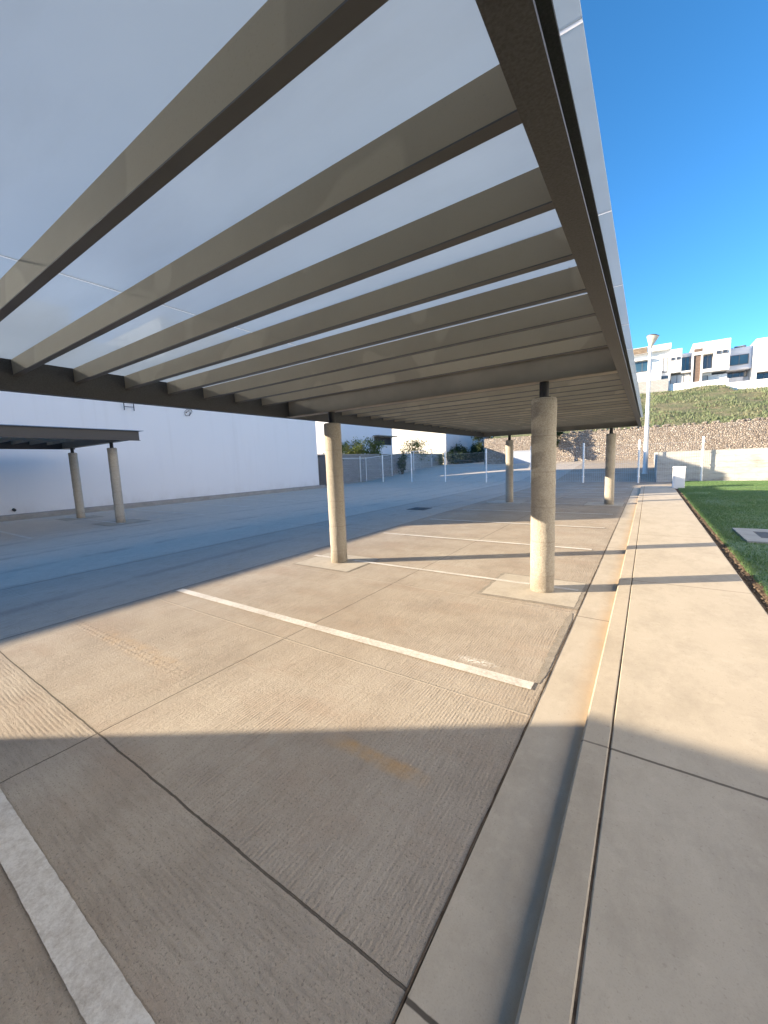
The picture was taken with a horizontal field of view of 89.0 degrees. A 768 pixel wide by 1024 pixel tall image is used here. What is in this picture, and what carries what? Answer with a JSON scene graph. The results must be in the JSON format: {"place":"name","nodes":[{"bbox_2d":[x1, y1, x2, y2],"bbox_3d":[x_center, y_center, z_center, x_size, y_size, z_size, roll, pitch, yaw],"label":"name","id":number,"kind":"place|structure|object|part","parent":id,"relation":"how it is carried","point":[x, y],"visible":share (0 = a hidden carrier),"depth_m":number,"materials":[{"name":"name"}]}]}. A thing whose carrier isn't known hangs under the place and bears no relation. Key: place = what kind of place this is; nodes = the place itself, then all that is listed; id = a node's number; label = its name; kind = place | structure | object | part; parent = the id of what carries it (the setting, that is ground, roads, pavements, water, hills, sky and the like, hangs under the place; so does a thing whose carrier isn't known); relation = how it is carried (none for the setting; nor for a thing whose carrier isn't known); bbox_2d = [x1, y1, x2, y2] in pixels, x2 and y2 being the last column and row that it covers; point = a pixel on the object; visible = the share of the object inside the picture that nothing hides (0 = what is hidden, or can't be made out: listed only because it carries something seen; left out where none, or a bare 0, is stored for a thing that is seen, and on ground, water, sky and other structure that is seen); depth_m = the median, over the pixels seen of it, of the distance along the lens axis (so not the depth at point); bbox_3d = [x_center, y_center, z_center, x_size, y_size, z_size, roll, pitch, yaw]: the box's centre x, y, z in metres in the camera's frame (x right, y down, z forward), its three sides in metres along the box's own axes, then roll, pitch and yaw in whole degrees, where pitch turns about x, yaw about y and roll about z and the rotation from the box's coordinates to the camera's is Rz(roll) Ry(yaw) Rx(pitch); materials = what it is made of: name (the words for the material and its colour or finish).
{"place":"outdoors","nodes":[
{"label":"outdoors","id":0,"kind":"place"},
{"bbox_2d":[0,391,325,521],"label":"white building","id":1,"kind":"structure","parent":0,"point":[176,455],"depth_m":19.46,"materials":[{"name":"paint"}]},
{"bbox_2d":[0,459,671,1023],"bbox_3d":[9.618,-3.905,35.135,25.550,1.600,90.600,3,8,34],"label":"parking lot","id":2,"kind":"structure","parent":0,"point":[230,815],"depth_m":2.46,"materials":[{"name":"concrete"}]},
{"bbox_2d":[0,531,30,538],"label":"parking line","id":3,"kind":"object","parent":2,"relation":"on","point":[16,534],"visible":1,"depth_m":11.01,"materials":[{"name":"white paint"}]},
{"bbox_2d":[0,424,140,522],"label":"carport","id":4,"kind":"object","parent":2,"relation":"on","point":[71,439],"visible":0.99,"depth_m":12.68,"materials":[{"name":"paint"}]},
{"bbox_2d":[0,789,154,1023],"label":"parking line","id":5,"kind":"object","parent":2,"relation":"on","point":[100,990],"visible":1,"depth_m":1.37,"materials":[{"name":"white paint"}]},
{"bbox_2d":[60,515,102,520],"bbox_3d":[-11.550,0.222,14.858,1.111,0.001,1.111,3,8,34],"label":"concrete pad","id":6,"kind":"object","parent":2,"relation":"on","point":[75,518],"visible":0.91,"depth_m":14.80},
{"bbox_2d":[96,519,145,525],"bbox_3d":[-8.715,0.343,12.986,1.311,0.001,1.158,3,8,34],"label":"concrete pad","id":7,"kind":"object","parent":2,"relation":"on","point":[128,521],"visible":0.95,"depth_m":12.88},
{"bbox_2d":[0,0,642,592],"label":"carport","id":8,"kind":"object","parent":2,"relation":"on","point":[390,214],"visible":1,"depth_m":1.76,"materials":[{"name":"paint"}]},
{"bbox_2d":[323,442,347,460],"bbox_3d":[-4.420,-5.111,35.287,2.611,2.872,2.141,-1,7,6],"label":"bush","id":9,"kind":"object","parent":2,"relation":"on","point":[343,445],"visible":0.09,"depth_m":35.07,"materials":[{"name":"green plant"}]},
{"bbox_2d":[294,553,377,571],"bbox_3d":[-0.790,0.827,6.573,1.139,0.001,0.889,3,8,34],"label":"concrete pad","id":10,"kind":"object","parent":2,"relation":"on","point":[327,563],"visible":0.9,"depth_m":6.46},
{"bbox_2d":[293,552,379,571],"bbox_3d":[-0.789,0.828,6.574,1.195,0.001,0.943,3,8,34],"label":"pad rim","id":11,"kind":"object","parent":2,"relation":"on","point":[338,570],"visible":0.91,"depth_m":6.29,"materials":[{"name":"concrete"}]},
{"bbox_2d":[176,589,533,688],"bbox_3d":[-0.873,1.140,4.036,4.620,0.001,0.103,3,8,34],"label":"parking line","id":12,"kind":"object","parent":2,"relation":"on","point":[472,669],"visible":1,"depth_m":3.46,"materials":[{"name":"white paint"}]},
{"bbox_2d":[343,437,367,453],"bbox_3d":[-2.866,-5.541,37.795,2.863,3.690,2.711,-5,8,-21],"label":"bush","id":13,"kind":"object","parent":2,"relation":"on","point":[358,448],"visible":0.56,"depth_m":37.44,"materials":[{"name":"green plant"}]},
{"bbox_2d":[315,421,397,453],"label":"white house","id":14,"kind":"structure","parent":2,"relation":"on","point":[349,432],"depth_m":40.68,"materials":[{"name":"white paint"}]},
{"bbox_2d":[374,436,390,444],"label":"window","id":15,"kind":"structure","parent":14,"relation":"in","point":[387,440],"depth_m":44.34,"materials":[{"name":"black glass"}]},
{"bbox_2d":[317,454,399,484],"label":"block wall","id":16,"kind":"structure","parent":2,"relation":"on","point":[363,457],"depth_m":37.42,"materials":[{"name":"concrete"}]},
{"bbox_2d":[363,436,386,456],"bbox_3d":[-1.055,-6.032,39.801,2.596,3.342,2.707,-1,7,9],"label":"bush","id":17,"kind":"object","parent":2,"relation":"on","point":[372,449],"visible":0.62,"depth_m":39.57,"materials":[{"name":"green plant"}]},
{"bbox_2d":[318,447,445,483],"bbox_3d":[1.361,-5.316,41.370,0.067,3.508,24.270,3,8,34],"label":"chain link fence","id":18,"kind":"object","parent":2,"relation":"on","point":[413,456],"visible":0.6,"depth_m":39.83,"materials":[{"name":"metal"}]},
{"bbox_2d":[318,455,326,485],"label":"lattice gate","id":19,"kind":"structure","parent":18,"relation":"attached to","point":[322,470],"depth_m":31.44,"materials":[{"name":"metal"}]},
{"bbox_2d":[397,450,407,473],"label":"bush","id":20,"kind":"object","parent":2,"relation":"on","point":[401,464],"visible":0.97,"depth_m":41.32,"materials":[{"name":"green plant"}]},
{"bbox_2d":[398,438,436,462],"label":"bush","id":21,"kind":"object","parent":2,"relation":"on","point":[416,443],"visible":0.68,"depth_m":46.80,"materials":[{"name":"green plant"}]},
{"bbox_2d":[407,507,430,509],"bbox_3d":[1.234,-0.118,13.558,0.660,0.016,0.640,3,8,34],"label":"drain cover","id":22,"kind":"object","parent":2,"relation":"on","point":[419,508],"visible":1,"depth_m":13.47,"materials":[{"name":"black metal"}]},
{"bbox_2d":[399,454,438,472],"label":"block wall","id":23,"kind":"structure","parent":2,"relation":"on","point":[425,462],"depth_m":46.79,"materials":[{"name":"concrete"}]},
{"bbox_2d":[392,429,485,463],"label":"cream house","id":24,"kind":"structure","parent":2,"relation":"on","point":[437,441],"depth_m":54.42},
{"bbox_2d":[434,454,444,464],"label":"bush","id":25,"kind":"object","parent":2,"relation":"on","point":[441,456],"visible":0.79,"depth_m":49.59,"materials":[{"name":"green plant"}]},
{"bbox_2d":[353,560,529,583],"bbox_3d":[0.677,0.864,5.781,2.850,0.001,0.073,3,8,34],"label":"parking line","id":26,"kind":"object","parent":2,"relation":"on","point":[444,572],"visible":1,"depth_m":5.64,"materials":[{"name":"white paint"}]},
{"bbox_2d":[443,447,468,463],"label":"shrub","id":27,"kind":"object","parent":2,"relation":"on","point":[457,456],"visible":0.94,"depth_m":52.19,"materials":[{"name":"green plant"}]},
{"bbox_2d":[454,443,471,462],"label":"shrub","id":28,"kind":"object","parent":2,"relation":"on","point":[463,449],"visible":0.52,"depth_m":54.56,"materials":[{"name":"green plant"}]},
{"bbox_2d":[469,449,481,462],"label":"shrub","id":29,"kind":"object","parent":2,"relation":"on","point":[473,455],"visible":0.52,"depth_m":56.77,"materials":[{"name":"green plant"}]},
{"bbox_2d":[471,443,483,461],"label":"shrub","id":30,"kind":"object","parent":2,"relation":"on","point":[473,448],"visible":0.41,"depth_m":59.31,"materials":[{"name":"green plant"}]},
{"bbox_2d":[471,437,492,449],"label":"tree","id":31,"kind":"object","parent":2,"relation":"on","point":[479,445],"visible":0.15,"depth_m":51.76,"materials":[{"name":"green plant"}]},
{"bbox_2d":[386,533,591,549],"bbox_3d":[1.769,0.562,7.881,4.300,0.001,0.093,3,8,34],"label":"parking line","id":32,"kind":"object","parent":2,"relation":"on","point":[486,541],"visible":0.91,"depth_m":7.78,"materials":[{"name":"white paint"}]},
{"bbox_2d":[488,500,524,503],"bbox_3d":[4.607,-0.381,14.653,1.211,0.001,1.111,3,8,34],"label":"concrete pad","id":33,"kind":"object","parent":2,"relation":"on","point":[499,501],"visible":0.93,"depth_m":14.62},
{"bbox_2d":[391,487,633,1023],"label":"slab seam","id":34,"kind":"object","parent":2,"relation":"on","point":[420,960],"visible":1,"depth_m":1.57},
{"bbox_2d":[396,487,640,1023],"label":"gutter","id":35,"kind":"object","parent":2,"relation":"on","point":[474,967],"visible":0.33,"depth_m":1.58,"materials":[{"name":"concrete"}]},
{"bbox_2d":[437,519,602,527],"bbox_3d":[3.080,0.273,9.816,4.300,0.001,0.093,3,8,34],"label":"parking line","id":36,"kind":"object","parent":2,"relation":"on","point":[519,523],"visible":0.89,"depth_m":9.67,"materials":[{"name":"white paint"}]},
{"bbox_2d":[513,450,530,463],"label":"wall","id":37,"kind":"structure","parent":2,"relation":"on","point":[524,456],"depth_m":43.04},
{"bbox_2d":[359,436,704,482],"bbox_3d":[5.857,-3.408,29.145,27.895,2.370,0.936,4,9,41],"label":"wire fence","id":38,"kind":"object","parent":2,"relation":"on","point":[584,458],"visible":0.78,"depth_m":25.59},
{"bbox_2d":[469,509,595,513],"bbox_3d":[4.391,-0.017,11.751,4.300,0.001,0.093,3,8,34],"label":"parking line","id":39,"kind":"object","parent":2,"relation":"on","point":[530,511],"visible":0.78,"depth_m":11.73,"materials":[{"name":"white paint"}]},
{"bbox_2d":[477,572,588,609],"bbox_3d":[1.860,0.941,4.827,1.130,0.001,1.043,3,8,34],"label":"pad rim","id":40,"kind":"object","parent":2,"relation":"on","point":[580,599],"visible":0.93,"depth_m":4.58,"materials":[{"name":"concrete"}]},
{"bbox_2d":[482,573,585,606],"bbox_3d":[1.859,0.939,4.826,1.032,0.001,0.940,3,8,34],"label":"concrete pad","id":41,"kind":"object","parent":2,"relation":"on","point":[565,597],"visible":0.91,"depth_m":4.71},
{"bbox_2d":[554,586,578,590],"bbox_3d":[2.205,0.931,4.756,0.290,0.001,0.072,3,8,34],"label":"parking line","id":42,"kind":"object","parent":41,"relation":"on","point":[566,588],"visible":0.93,"depth_m":4.75,"materials":[{"name":"white paint"}]},
{"bbox_2d":[536,613,572,683],"bbox_3d":[1.513,1.130,3.404,0.068,0.001,1.500,3,8,34],"label":"broken edge","id":43,"kind":"object","parent":2,"relation":"on","point":[549,659],"visible":1,"depth_m":3.27,"materials":[{"name":"concrete"}]},
{"bbox_2d":[508,502,605,504],"bbox_3d":[5.702,-0.307,13.685,4.300,0.001,0.093,3,8,34],"label":"parking line","id":44,"kind":"object","parent":2,"relation":"on","point":[555,503],"visible":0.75,"depth_m":13.47,"materials":[{"name":"white paint"}]},
{"bbox_2d":[556,431,563,447],"bbox_3d":[16.989,-7.134,40.302,3.027,4.411,2.308,3,8,34],"label":"tree","id":45,"kind":"object","parent":2,"relation":"on","point":[558,434],"visible":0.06,"depth_m":39.76,"materials":[{"name":"green plant"}]},
{"bbox_2d":[515,486,643,1023],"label":"kerb","id":46,"kind":"structure","parent":2,"relation":"on","point":[548,992],"depth_m":1.50,"materials":[{"name":"concrete"}]},
{"bbox_2d":[571,486,644,1023],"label":"kerb seam","id":47,"kind":"object","parent":46,"relation":"on","point":[585,931],"visible":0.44,"depth_m":1.50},
{"bbox_2d":[585,502,623,505],"bbox_3d":[7.254,-0.264,12.877,1.091,0.001,1.109,3,8,34],"label":"concrete pad","id":48,"kind":"object","parent":2,"relation":"on","point":[595,503],"visible":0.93,"depth_m":12.86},
{"bbox_2d":[586,488,627,488],"bbox_3d":[9.634,-1.176,19.490,4.300,0.001,0.093,3,8,34],"label":"parking line","id":49,"kind":"object","parent":2,"relation":"on","point":[604,488],"visible":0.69,"depth_m":18.86,"materials":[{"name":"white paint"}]},
{"bbox_2d":[484,417,767,463],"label":"gabion wall","id":50,"kind":"structure","parent":2,"relation":"on","point":[740,433],"depth_m":36.66,"materials":[{"name":"stone"}]},
{"bbox_2d":[642,334,659,473],"bbox_3d":[18.198,-7.273,26.747,0.726,9.341,0.730,3,8,34],"label":"street lamp","id":51,"kind":"object","parent":2,"relation":"on","point":[652,339],"visible":0.92,"depth_m":26.74,"materials":[{"name":"white metal"}]},
{"bbox_2d":[654,448,767,482],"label":"concrete wall","id":52,"kind":"structure","parent":2,"relation":"on","point":[745,464],"depth_m":20.19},
{"bbox_2d":[493,383,767,437],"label":"hillside","id":53,"kind":"structure","parent":0,"point":[722,410],"depth_m":41.31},
{"bbox_2d":[633,343,670,392],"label":"house","id":54,"kind":"structure","parent":53,"relation":"on","point":[660,358],"depth_m":55.99,"materials":[{"name":"white paint"}]},
{"bbox_2d":[635,361,647,372],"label":"window","id":55,"kind":"structure","parent":54,"relation":"in","point":[640,366],"depth_m":57.10,"materials":[{"name":"blue glass"}]},
{"bbox_2d":[662,357,667,372],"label":"window","id":56,"kind":"structure","parent":54,"relation":"in","point":[665,360],"depth_m":55.59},
{"bbox_2d":[668,348,690,390],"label":"house","id":57,"kind":"structure","parent":53,"relation":"on","point":[679,370],"depth_m":54.78,"materials":[{"name":"white paint"}]},
{"bbox_2d":[670,373,689,383],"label":"window","id":58,"kind":"structure","parent":57,"relation":"in","point":[680,378],"depth_m":55.16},
{"bbox_2d":[681,356,689,370],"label":"window","id":59,"kind":"structure","parent":57,"relation":"in","point":[685,365],"depth_m":55.71,"materials":[{"name":"blue glass"}]},
{"bbox_2d":[690,338,730,387],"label":"house","id":60,"kind":"structure","parent":53,"relation":"on","point":[709,362],"depth_m":52.75,"materials":[{"name":"white paint"}]},
{"bbox_2d":[702,376,707,380],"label":"window","id":61,"kind":"structure","parent":60,"relation":"in","point":[704,378],"depth_m":53.85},
{"bbox_2d":[702,355,711,368],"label":"window","id":62,"kind":"structure","parent":60,"relation":"in","point":[707,360],"depth_m":53.20,"materials":[{"name":"blue glass"}]},
{"bbox_2d":[722,345,752,385],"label":"house","id":63,"kind":"structure","parent":53,"relation":"on","point":[740,363],"depth_m":52.68,"materials":[{"name":"white paint"}]},
{"bbox_2d":[727,371,746,377],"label":"window","id":64,"kind":"structure","parent":63,"relation":"in","point":[742,373],"depth_m":53.72,"materials":[{"name":"blue glass"}]},
{"bbox_2d":[729,353,748,365],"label":"window","id":65,"kind":"structure","parent":63,"relation":"in","point":[741,359],"depth_m":52.43,"materials":[{"name":"blue glass"}]},
{"bbox_2d":[729,337,767,389],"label":"house","id":66,"kind":"structure","parent":53,"relation":"on","point":[758,374],"depth_m":49.90,"materials":[{"name":"white paint"}]},
{"bbox_2d":[756,372,767,379],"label":"window","id":67,"kind":"structure","parent":66,"relation":"in","point":[764,375],"depth_m":50.53,"materials":[{"name":"blue glass"}]},
{"bbox_2d":[575,486,767,1023],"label":"sidewalk","id":68,"kind":"structure","parent":0,"point":[677,930],"depth_m":1.71,"materials":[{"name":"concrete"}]},
{"bbox_2d":[580,0,767,353],"label":"sky","id":69,"kind":"structure","parent":0,"point":[680,87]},
{"bbox_2d":[678,480,767,595],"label":"lawn","id":70,"kind":"structure","parent":0,"point":[751,554],"depth_m":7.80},
{"bbox_2d":[672,466,685,488],"bbox_3d":[12.857,-1.488,17.052,0.450,0.985,0.532,3,8,34],"label":"utility cabinet","id":71,"kind":"object","parent":70,"relation":"on","point":[678,478],"visible":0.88,"depth_m":16.84,"materials":[{"name":"white metal"}]},
{"bbox_3d":[12.713,-1.464,16.839,0.320,0.760,0.016,3,8,34],"label":"door","id":72,"kind":"part","parent":71,"relation":"part of","materials":[{"name":"white paint"}]},
{"bbox_2d":[675,489,767,613],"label":"soil strip","id":73,"kind":"object","parent":70,"relation":"on","point":[747,576],"visible":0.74,"depth_m":5.44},
{"bbox_2d":[675,488,767,608],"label":"soil crumbs","id":74,"kind":"object","parent":73,"relation":"on","point":[739,572],"visible":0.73,"depth_m":5.16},
{"bbox_2d":[732,528,767,543],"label":"access cover","id":75,"kind":"object","parent":70,"relation":"on","point":[748,535],"visible":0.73,"depth_m":7.01,"materials":[{"name":"grey concrete"}]}
]}

